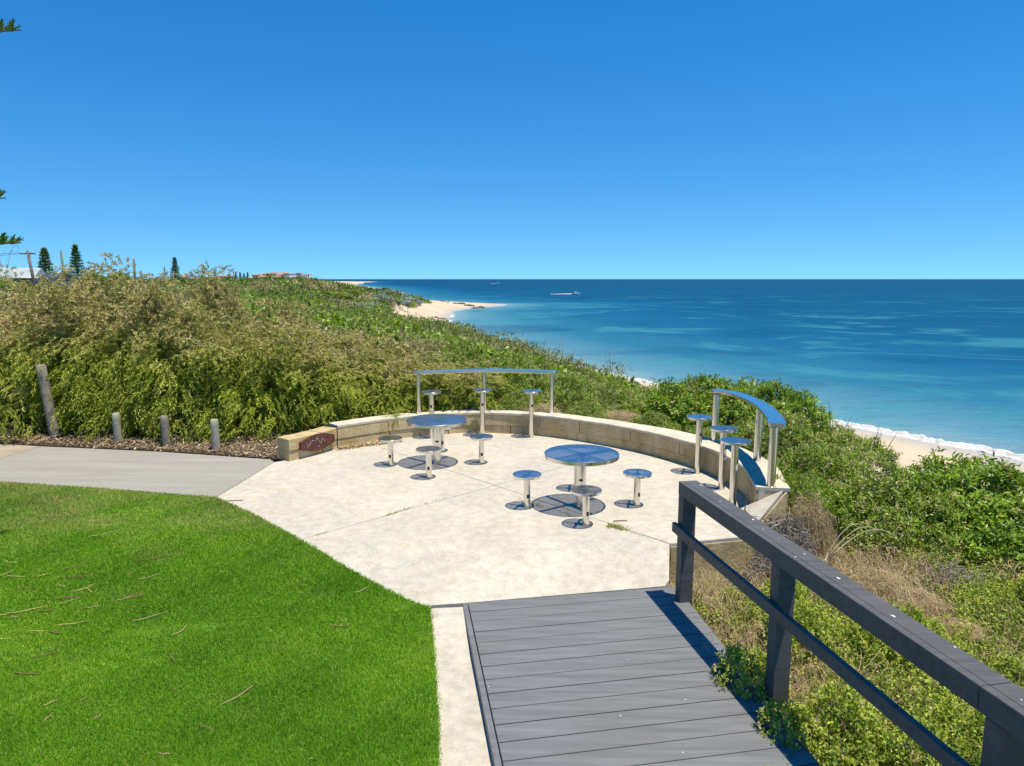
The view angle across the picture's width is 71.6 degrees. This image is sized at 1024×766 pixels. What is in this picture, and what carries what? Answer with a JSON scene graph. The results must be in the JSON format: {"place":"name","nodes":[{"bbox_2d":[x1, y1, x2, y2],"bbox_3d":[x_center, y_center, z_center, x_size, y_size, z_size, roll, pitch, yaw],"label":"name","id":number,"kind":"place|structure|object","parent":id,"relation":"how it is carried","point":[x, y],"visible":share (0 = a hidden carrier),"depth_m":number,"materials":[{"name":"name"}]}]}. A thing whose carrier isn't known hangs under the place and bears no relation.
{"place":"outdoors","nodes":[
{"label":"outdoors","id":0,"kind":"place"},
{"bbox_2d":[0,444,40,457],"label":"side path","id":1,"kind":"structure","parent":0,"point":[6,450],"depth_m":12.19,"materials":[{"name":"concrete"}]},
{"bbox_2d":[0,446,273,496],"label":"path","id":2,"kind":"structure","parent":0,"point":[184,473],"depth_m":10.91,"materials":[{"name":"grey concrete"}]},
{"bbox_2d":[0,480,443,765],"bbox_3d":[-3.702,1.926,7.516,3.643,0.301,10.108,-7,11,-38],"label":"lawn grass","id":3,"kind":"structure","parent":0,"point":[25,498],"depth_m":6.12,"materials":[{"name":"green plant"}]},
{"bbox_2d":[0,18,24,244],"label":"norfolk pine","id":4,"kind":"object","parent":3,"relation":"on","point":[4,239],"visible":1,"depth_m":7.26,"materials":[{"name":"green plant"}]},
{"bbox_2d":[431,607,492,765],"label":"concrete strip","id":5,"kind":"object","parent":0,"point":[463,741],"visible":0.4,"depth_m":5.45,"materials":[{"name":"beige concrete"}]},
{"bbox_2d":[218,433,747,613],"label":"patio","id":6,"kind":"structure","parent":0,"point":[479,533],"depth_m":8.76,"materials":[{"name":"beige concrete"}]},
{"bbox_2d":[277,426,336,460],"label":"sign wall","id":7,"kind":"structure","parent":6,"relation":"on","point":[288,447],"depth_m":11.56,"materials":[{"name":"stone"}]},
{"bbox_2d":[299,433,334,450],"bbox_3d":[-3.243,0.981,11.817,0.066,0.277,0.741,5,10,31],"label":"plaque","id":8,"kind":"object","parent":7,"relation":"attached to","point":[317,442],"visible":1,"depth_m":11.78,"materials":[{"name":"metal"}]},
{"bbox_2d":[378,435,401,465],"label":"stool","id":9,"kind":"object","parent":6,"relation":"on","point":[389,439],"visible":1,"depth_m":11.11,"materials":[{"name":"silver metal"}]},
{"bbox_2d":[416,446,440,477],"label":"stool","id":10,"kind":"object","parent":6,"relation":"on","point":[428,451],"visible":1,"depth_m":10.40,"materials":[{"name":"silver metal"}]},
{"bbox_2d":[421,390,441,438],"bbox_3d":[-1.470,0.583,13.002,0.370,0.874,0.370,0,8,0],"label":"bar stool","id":11,"kind":"object","parent":6,"relation":"on","point":[431,393],"visible":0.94,"depth_m":12.93,"materials":[{"name":"silver metal"}]},
{"bbox_2d":[406,414,466,463],"bbox_3d":[-1.190,0.921,11.222,0.950,0.722,0.950,-3,9,-17],"label":"table","id":12,"kind":"object","parent":6,"relation":"on","point":[435,423],"visible":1,"depth_m":11.15,"materials":[{"name":"silver metal"}]},
{"bbox_2d":[470,434,492,463],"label":"stool","id":13,"kind":"object","parent":6,"relation":"on","point":[481,438],"visible":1,"depth_m":11.23,"materials":[{"name":"silver metal"}]},
{"bbox_2d":[472,388,491,433],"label":"bar stool","id":14,"kind":"object","parent":6,"relation":"on","point":[482,391],"visible":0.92,"depth_m":13.16,"materials":[{"name":"silver metal"}]},
{"bbox_2d":[513,470,541,507],"bbox_3d":[0.192,1.376,9.095,0.370,0.439,0.370,-4,9,-27],"label":"stool","id":15,"kind":"object","parent":6,"relation":"on","point":[528,476],"visible":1,"depth_m":9.05,"materials":[{"name":"silver metal"}]},
{"bbox_2d":[522,389,541,437],"bbox_3d":[0.360,0.572,13.081,0.370,0.874,0.370,-4,9,-23],"label":"bar stool","id":16,"kind":"object","parent":6,"relation":"on","point":[531,392],"visible":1,"depth_m":13.04,"materials":[{"name":"silver metal"}]},
{"bbox_2d":[544,444,618,507],"bbox_3d":[0.885,1.236,9.075,0.950,0.722,0.950,0,8,0],"label":"table","id":17,"kind":"object","parent":6,"relation":"on","point":[581,457],"visible":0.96,"depth_m":8.99,"materials":[{"name":"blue metal"}]},
{"bbox_2d":[570,485,601,525],"bbox_3d":[0.877,1.474,8.423,0.370,0.439,0.370,-6,10,-34],"label":"stool","id":18,"kind":"object","parent":6,"relation":"on","point":[588,492],"visible":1,"depth_m":8.39,"materials":[{"name":"silver metal"}]},
{"bbox_2d":[623,469,651,505],"bbox_3d":[1.614,1.365,9.165,0.370,0.439,0.370,-7,11,-41],"label":"stool","id":19,"kind":"object","parent":6,"relation":"on","point":[637,475],"visible":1,"depth_m":9.13,"materials":[{"name":"silver metal"}]},
{"bbox_2d":[687,414,712,473],"bbox_3d":[2.800,0.928,10.647,0.370,0.874,0.370,-6,10,-34],"label":"bar stool","id":20,"kind":"object","parent":6,"relation":"on","point":[699,419],"visible":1,"depth_m":10.60,"materials":[{"name":"silver metal"}]},
{"bbox_2d":[710,425,737,489],"bbox_3d":[2.920,1.047,9.836,0.370,0.874,0.370,8,12,44],"label":"bar stool","id":21,"kind":"object","parent":6,"relation":"on","point":[723,430],"visible":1,"depth_m":9.80,"materials":[{"name":"silver metal"}]},
{"bbox_2d":[720,437,750,504],"bbox_3d":[2.840,1.157,9.084,0.370,0.874,0.370,5,10,32],"label":"bar stool","id":22,"kind":"object","parent":6,"relation":"on","point":[734,443],"visible":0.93,"depth_m":9.04,"materials":[{"name":"silver metal"}]},
{"bbox_2d":[0,0,1023,278],"label":"sky","id":23,"kind":"structure","parent":0,"point":[326,139],"materials":[{"name":"blue"}]},
{"bbox_2d":[1,281,1023,765],"bbox_3d":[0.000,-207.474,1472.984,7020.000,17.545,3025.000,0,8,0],"label":"terrain","id":24,"kind":"structure","parent":0,"point":[909,449],"depth_m":47.16,"materials":[{"name":"sand"}]},
{"bbox_2d":[0,269,38,283],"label":"house","id":25,"kind":"structure","parent":24,"relation":"on","point":[25,276],"depth_m":144.73,"materials":[{"name":"grey metal"}]},
{"bbox_2d":[37,247,54,272],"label":"norfolk pine","id":26,"kind":"object","parent":24,"relation":"on","point":[44,252],"visible":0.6,"depth_m":206.57,"materials":[{"name":"green plant"}]},
{"bbox_2d":[68,243,87,278],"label":"norfolk pine","id":27,"kind":"object","parent":24,"relation":"on","point":[77,254],"visible":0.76,"depth_m":196.63,"materials":[{"name":"green plant"}]},
{"bbox_2d":[14,258,148,400],"bbox_3d":[-9.712,-1.244,16.772,4.108,3.422,3.824,-1,8,-9],"label":"drooping shrub","id":28,"kind":"object","parent":24,"relation":"on","point":[107,282],"visible":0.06,"depth_m":16.43,"materials":[{"name":"green plant"}]},
{"bbox_2d":[0,421,325,461],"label":"mulch bed","id":29,"kind":"object","parent":24,"relation":"on","point":[193,451],"visible":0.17,"depth_m":12.54,"materials":[{"name":"wood"}]},
{"bbox_2d":[0,275,68,422],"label":"drooping shrub","id":30,"kind":"object","parent":29,"relation":"on","point":[14,301],"visible":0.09,"depth_m":14.12,"materials":[{"name":"green plant"}]},
{"bbox_2d":[0,263,70,359],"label":"drooping shrub","id":31,"kind":"object","parent":29,"relation":"on","point":[6,282],"visible":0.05,"depth_m":16.40,"materials":[{"name":"green plant"}]},
{"bbox_2d":[35,364,59,437],"bbox_3d":[-8.441,0.396,12.928,0.332,1.468,0.169,1,8,9],"label":"fence post","id":32,"kind":"object","parent":29,"relation":"on","point":[45,390],"visible":0.85,"depth_m":12.86,"materials":[{"name":"wood"}]},
{"bbox_2d":[0,269,137,444],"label":"drooping shrub","id":33,"kind":"object","parent":29,"relation":"on","point":[15,376],"visible":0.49,"depth_m":13.22,"materials":[{"name":"green plant"}]},
{"bbox_2d":[12,251,215,440],"bbox_3d":[-7.762,-0.871,14.188,3.962,3.440,3.621,-6,10,-37],"label":"drooping shrub","id":34,"kind":"object","parent":29,"relation":"on","point":[56,373],"visible":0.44,"depth_m":13.26,"materials":[{"name":"green plant"}]},
{"bbox_2d":[112,413,122,443],"bbox_3d":[-7.005,0.857,12.592,0.138,0.653,0.140,0,8,0],"label":"bollard","id":35,"kind":"object","parent":29,"relation":"on","point":[117,429],"visible":0.83,"depth_m":12.53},
{"bbox_2d":[53,267,268,443],"bbox_3d":[-6.749,-0.681,13.825,4.000,3.159,3.723,5,10,33],"label":"drooping shrub","id":36,"kind":"object","parent":29,"relation":"on","point":[111,404],"visible":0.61,"depth_m":13.02,"materials":[{"name":"green plant"}]},
{"bbox_2d":[160,415,170,446],"bbox_3d":[-6.032,0.892,12.351,0.137,0.653,0.138,0,8,0],"label":"bollard","id":37,"kind":"object","parent":29,"relation":"on","point":[165,429],"visible":0.83,"depth_m":12.29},
{"bbox_2d":[133,260,273,385],"bbox_3d":[-7.165,-1.223,16.808,3.804,3.370,4.086,-4,9,-27],"label":"drooping shrub","id":38,"kind":"object","parent":29,"relation":"on","point":[219,287],"visible":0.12,"depth_m":16.46,"materials":[{"name":"green plant"}]},
{"bbox_2d":[210,419,219,451],"bbox_3d":[-5.035,0.937,12.045,0.135,0.653,0.139,0,8,0],"label":"bollard","id":39,"kind":"object","parent":29,"relation":"on","point":[215,437],"visible":0.81,"depth_m":11.99,"materials":[{"name":"wood"}]},
{"bbox_2d":[126,297,320,444],"bbox_3d":[-5.501,-0.395,13.836,3.659,2.580,3.846,2,9,14],"label":"drooping shrub","id":40,"kind":"object","parent":29,"relation":"on","point":[241,343],"visible":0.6,"depth_m":12.99,"materials":[{"name":"green plant"}]},
{"bbox_2d":[180,323,368,441],"bbox_3d":[-4.559,-0.157,13.882,3.629,2.088,3.452,-1,8,-4],"label":"drooping shrub","id":41,"kind":"object","parent":29,"relation":"on","point":[304,350],"visible":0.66,"depth_m":13.12,"materials":[{"name":"green plant"}]},
{"bbox_2d":[267,332,424,430],"bbox_3d":[-3.362,-0.097,14.370,3.341,1.822,3.511,-4,9,-23],"label":"drooping shrub","id":42,"kind":"object","parent":29,"relation":"on","point":[351,366],"visible":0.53,"depth_m":13.69,"materials":[{"name":"green plant"}]},
{"bbox_2d":[211,294,342,400],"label":"drooping shrub","id":43,"kind":"object","parent":24,"relation":"on","point":[286,315],"visible":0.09,"depth_m":16.52,"materials":[{"name":"green plant"}]},
{"bbox_2d":[0,274,695,412],"bbox_3d":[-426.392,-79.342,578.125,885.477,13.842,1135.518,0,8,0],"label":"dune scrub","id":44,"kind":"object","parent":24,"relation":"on","point":[279,286],"visible":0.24,"depth_m":65.12,"materials":[{"name":"green plant"}]},
{"bbox_2d":[328,317,376,335],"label":"dune bush","id":45,"kind":"object","parent":24,"relation":"on","point":[347,323],"visible":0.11,"depth_m":26.68,"materials":[{"name":"green plant"}]},
{"bbox_2d":[310,328,415,397],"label":"drooping shrub","id":46,"kind":"object","parent":24,"relation":"on","point":[358,342],"visible":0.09,"depth_m":16.43,"materials":[{"name":"green plant"}]},
{"bbox_2d":[344,322,405,355],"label":"dune bush","id":47,"kind":"object","parent":24,"relation":"on","point":[371,330],"visible":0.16,"depth_m":24.80,"materials":[{"name":"green plant"}]},
{"bbox_2d":[316,334,468,423],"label":"drooping shrub","id":48,"kind":"object","parent":24,"relation":"on","point":[411,364],"visible":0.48,"depth_m":14.04,"materials":[{"name":"green plant"}]},
{"bbox_2d":[390,321,426,341],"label":"dune bush","id":49,"kind":"object","parent":24,"relation":"on","point":[416,329],"visible":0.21,"depth_m":33.75,"materials":[{"name":"green plant"}]},
{"bbox_2d":[405,329,475,348],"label":"dune bush","id":50,"kind":"object","parent":24,"relation":"on","point":[429,333],"visible":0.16,"depth_m":31.82,"materials":[{"name":"green plant"}]},
{"bbox_2d":[377,358,511,427],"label":"drooping shrub","id":51,"kind":"object","parent":24,"relation":"on","point":[477,377],"visible":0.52,"depth_m":14.14,"materials":[{"name":"green plant"}]},
{"bbox_2d":[419,334,499,395],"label":"scrub bush","id":52,"kind":"object","parent":24,"relation":"on","point":[472,353],"visible":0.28,"depth_m":17.45,"materials":[{"name":"green plant"}]},
{"bbox_2d":[480,346,530,367],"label":"dune bush","id":53,"kind":"object","parent":24,"relation":"on","point":[490,352],"visible":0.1,"depth_m":25.04,"materials":[{"name":"green plant"}]},
{"bbox_2d":[461,348,554,409],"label":"scrub bush","id":54,"kind":"object","parent":24,"relation":"on","point":[517,383],"visible":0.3,"depth_m":15.42,"materials":[{"name":"green plant"}]},
{"bbox_2d":[498,387,548,411],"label":"scrub bush","id":55,"kind":"object","parent":24,"relation":"on","point":[523,400],"visible":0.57,"depth_m":14.54,"materials":[{"name":"green plant"}]},
{"bbox_2d":[501,355,583,399],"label":"scrub bush","id":56,"kind":"object","parent":24,"relation":"on","point":[542,366],"visible":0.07,"depth_m":17.78,"materials":[{"name":"green plant"}]},
{"bbox_2d":[329,409,790,514],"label":"curved wall","id":57,"kind":"structure","parent":24,"relation":"on","point":[677,446],"depth_m":12.43,"materials":[{"name":"concrete"}]},
{"bbox_2d":[412,369,556,413],"bbox_3d":[-0.515,0.152,13.493,2.721,0.792,0.505,0,8,0],"label":"bar counter","id":58,"kind":"object","parent":57,"relation":"on","point":[417,373],"visible":0.94,"depth_m":13.37,"materials":[{"name":"silver metal"}]},
{"bbox_2d":[711,389,785,486],"bbox_3d":[3.338,0.678,9.920,0.467,0.787,2.758,0,8,0],"label":"bar counter","id":59,"kind":"object","parent":57,"relation":"on","point":[775,419],"visible":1,"depth_m":9.75,"materials":[{"name":"silver metal"}]},
{"bbox_2d":[524,368,607,415],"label":"scrub bush","id":60,"kind":"object","parent":24,"relation":"on","point":[562,387],"visible":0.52,"depth_m":15.24,"materials":[{"name":"green plant"}]},
{"bbox_2d":[562,399,610,418],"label":"scrub bush","id":61,"kind":"object","parent":24,"relation":"on","point":[594,408],"visible":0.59,"depth_m":14.31,"materials":[{"name":"green plant"}]},
{"bbox_2d":[572,365,613,391],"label":"scrub bush","id":62,"kind":"object","parent":24,"relation":"on","point":[597,379],"visible":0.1,"depth_m":18.93,"materials":[{"name":"green plant"}]},
{"bbox_2d":[577,379,655,421],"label":"scrub bush","id":63,"kind":"object","parent":24,"relation":"on","point":[628,401],"visible":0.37,"depth_m":15.91,"materials":[{"name":"green plant"}]},
{"bbox_2d":[592,409,641,422],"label":"dry grass tuft","id":64,"kind":"object","parent":24,"relation":"on","point":[623,416],"visible":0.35,"depth_m":14.50,"materials":[{"name":"plant"}]},
{"bbox_2d":[463,586,819,765],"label":"boardwalk","id":65,"kind":"structure","parent":24,"relation":"on","point":[618,678],"depth_m":5.43,"materials":[{"name":"wood"}]},
{"bbox_2d":[753,696,829,761],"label":"sprawling plant","id":66,"kind":"object","parent":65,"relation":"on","point":[795,715],"visible":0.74,"depth_m":4.87,"materials":[{"name":"green plant"}]},
{"bbox_2d":[672,480,1023,765],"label":"handrail","id":67,"kind":"object","parent":65,"relation":"attached to","point":[995,698],"visible":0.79,"depth_m":4.39,"materials":[{"name":"paint"}]},
{"bbox_2d":[629,408,682,431],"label":"scrub bush","id":68,"kind":"object","parent":24,"relation":"on","point":[653,418],"visible":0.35,"depth_m":13.82,"materials":[{"name":"green plant"}]},
{"bbox_2d":[639,372,762,437],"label":"green bush","id":69,"kind":"object","parent":24,"relation":"on","point":[681,400],"visible":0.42,"depth_m":14.44,"materials":[{"name":"green plant"}]},
{"bbox_2d":[669,487,782,575],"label":"wall end","id":70,"kind":"structure","parent":24,"relation":"on","point":[761,506],"depth_m":8.46,"materials":[{"name":"beige concrete"}]},
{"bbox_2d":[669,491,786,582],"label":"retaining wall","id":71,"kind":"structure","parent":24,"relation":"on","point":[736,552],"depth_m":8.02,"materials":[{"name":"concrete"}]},
{"bbox_2d":[710,640,795,705],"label":"sprawling plant","id":72,"kind":"object","parent":24,"relation":"on","point":[752,669],"visible":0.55,"depth_m":5.47,"materials":[{"name":"green plant"}]},
{"bbox_2d":[703,375,834,452],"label":"green bush","id":73,"kind":"object","parent":24,"relation":"on","point":[792,403],"visible":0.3,"depth_m":14.03,"materials":[{"name":"green plant"}]},
{"bbox_2d":[739,551,811,590],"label":"dead shrub","id":74,"kind":"object","parent":24,"relation":"on","point":[764,559],"visible":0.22,"depth_m":7.82,"materials":[{"name":"plant"}]},
{"bbox_2d":[746,579,810,621],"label":"ground shrub","id":75,"kind":"object","parent":24,"relation":"on","point":[801,587],"visible":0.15,"depth_m":7.00,"materials":[{"name":"green plant"}]},
{"bbox_2d":[748,509,821,577],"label":"dead shrub","id":76,"kind":"object","parent":24,"relation":"on","point":[799,535],"visible":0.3,"depth_m":8.07,"materials":[{"name":"plant"}]},
{"bbox_2d":[719,404,857,480],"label":"green bush","id":77,"kind":"object","parent":24,"relation":"on","point":[796,428],"visible":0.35,"depth_m":12.30,"materials":[{"name":"green plant"}]},
{"bbox_2d":[746,462,835,541],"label":"green bush","id":78,"kind":"object","parent":24,"relation":"on","point":[792,484],"visible":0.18,"depth_m":8.81,"materials":[{"name":"green plant"}]},
{"bbox_2d":[752,600,836,678],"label":"ground shrub","id":79,"kind":"object","parent":24,"relation":"on","point":[824,635],"visible":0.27,"depth_m":6.20,"materials":[{"name":"green plant"}]},
{"bbox_2d":[783,484,841,564],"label":"dry grass tuft","id":80,"kind":"object","parent":24,"relation":"on","point":[819,522],"visible":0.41,"depth_m":8.45,"materials":[{"name":"plant"}]},
{"bbox_2d":[764,436,880,504],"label":"green bush","id":81,"kind":"object","parent":24,"relation":"on","point":[832,455],"visible":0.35,"depth_m":10.78,"materials":[{"name":"green plant"}]},
{"bbox_2d":[792,600,853,658],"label":"ground shrub","id":82,"kind":"object","parent":24,"relation":"on","point":[817,608],"visible":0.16,"depth_m":6.57,"materials":[{"name":"green plant"}]},
{"bbox_2d":[794,614,853,662],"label":"ground shrub","id":83,"kind":"object","parent":24,"relation":"on","point":[833,631],"visible":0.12,"depth_m":6.36,"materials":[{"name":"green plant"}]},
{"bbox_2d":[786,472,875,547],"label":"green bush","id":84,"kind":"object","parent":24,"relation":"on","point":[822,484],"visible":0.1,"depth_m":9.36,"materials":[{"name":"green plant"}]},
{"bbox_2d":[761,417,903,485],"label":"green bush","id":85,"kind":"object","parent":24,"relation":"on","point":[888,463],"visible":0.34,"depth_m":12.43,"materials":[{"name":"green plant"}]},
{"bbox_2d":[790,679,899,765],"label":"ground shrub","id":86,"kind":"object","parent":24,"relation":"on","point":[820,697],"visible":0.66,"depth_m":4.92,"materials":[{"name":"green plant"}]},
{"bbox_2d":[669,512,1023,765],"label":"dry litter","id":87,"kind":"object","parent":24,"relation":"on","point":[859,562],"visible":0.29,"depth_m":7.15,"materials":[{"name":"beige plant"}]},
{"bbox_2d":[692,517,1023,765],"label":"ground cover","id":88,"kind":"object","parent":24,"relation":"on","point":[961,644],"visible":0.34,"depth_m":6.31,"materials":[{"name":"green plant"}]},
{"bbox_2d":[834,621,916,686],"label":"ground shrub","id":89,"kind":"object","parent":24,"relation":"on","point":[855,630],"visible":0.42,"depth_m":6.13,"materials":[{"name":"green plant"}]},
{"bbox_2d":[840,564,913,593],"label":"dry grass tuft","id":90,"kind":"object","parent":24,"relation":"on","point":[863,572],"visible":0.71,"depth_m":7.75,"materials":[{"name":"plant"}]},
{"bbox_2d":[823,464,981,570],"bbox_3d":[5.030,1.606,9.384,2.206,1.155,2.274,0,8,-2],"label":"green bush","id":91,"kind":"object","parent":24,"relation":"on","point":[885,511],"visible":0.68,"depth_m":8.90,"materials":[{"name":"green plant"}]},
{"bbox_2d":[870,597,937,648],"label":"ground shrub","id":92,"kind":"object","parent":24,"relation":"on","point":[915,612],"visible":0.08,"depth_m":6.57,"materials":[{"name":"green plant"}]},
{"bbox_2d":[876,717,957,765],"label":"ground shrub","id":93,"kind":"object","parent":24,"relation":"on","point":[904,737],"visible":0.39,"depth_m":4.70,"materials":[{"name":"green plant"}]},
{"bbox_2d":[883,586,952,617],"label":"dry grass tuft","id":94,"kind":"object","parent":24,"relation":"on","point":[924,594],"visible":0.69,"depth_m":7.26,"materials":[{"name":"plant"}]},
{"bbox_2d":[873,446,1023,566],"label":"green bush","id":95,"kind":"object","parent":24,"relation":"on","point":[978,492],"visible":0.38,"depth_m":9.32,"materials":[{"name":"green plant"}]},
{"bbox_2d":[921,695,985,763],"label":"ground shrub","id":96,"kind":"object","parent":24,"relation":"on","point":[939,711],"visible":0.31,"depth_m":4.99,"materials":[{"name":"green plant"}]},
{"bbox_2d":[904,561,1004,599],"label":"dead shrub","id":97,"kind":"object","parent":24,"relation":"on","point":[953,574],"visible":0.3,"depth_m":7.90,"materials":[{"name":"plant"}]},
{"bbox_2d":[933,616,989,640],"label":"dry grass tuft","id":98,"kind":"object","parent":24,"relation":"on","point":[952,623],"visible":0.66,"depth_m":6.71,"materials":[{"name":"plant"}]},
{"bbox_2d":[940,582,1004,622],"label":"ground shrub","id":99,"kind":"object","parent":24,"relation":"on","point":[965,586],"visible":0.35,"depth_m":7.30,"materials":[{"name":"green plant"}]},
{"bbox_2d":[937,499,1023,579],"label":"green bush","id":100,"kind":"object","parent":24,"relation":"on","point":[1000,530],"visible":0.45,"depth_m":8.38,"materials":[{"name":"green plant"}]},
{"bbox_2d":[961,550,1023,593],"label":"shrub","id":101,"kind":"object","parent":24,"relation":"on","point":[1016,574],"visible":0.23,"depth_m":8.02,"materials":[{"name":"plant"}]},
{"bbox_2d":[971,580,1020,621],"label":"ground shrub","id":102,"kind":"object","parent":24,"relation":"on","point":[994,587],"visible":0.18,"depth_m":7.30,"materials":[{"name":"green plant"}]},
{"bbox_2d":[985,654,1023,687],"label":"ground shrub","id":103,"kind":"object","parent":24,"relation":"on","point":[1003,662],"visible":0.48,"depth_m":5.96,"materials":[{"name":"green plant"}]},
{"bbox_2d":[1002,574,1023,617],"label":"ground shrub","id":104,"kind":"object","parent":24,"relation":"on","point":[1020,582],"visible":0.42,"depth_m":7.31,"materials":[{"name":"green plant"}]},
{"bbox_2d":[319,279,1023,458],"bbox_3d":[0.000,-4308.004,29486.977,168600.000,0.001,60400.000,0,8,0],"label":"sea","id":105,"kind":"structure","parent":0,"point":[943,359],"depth_m":153.83,"materials":[{"name":"blue liquid"}]},
{"bbox_2d":[595,369,1023,461],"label":"breaking wave","id":106,"kind":"object","parent":105,"relation":"on","point":[980,448],"visible":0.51,"depth_m":52.09,"materials":[{"name":"liquid"}]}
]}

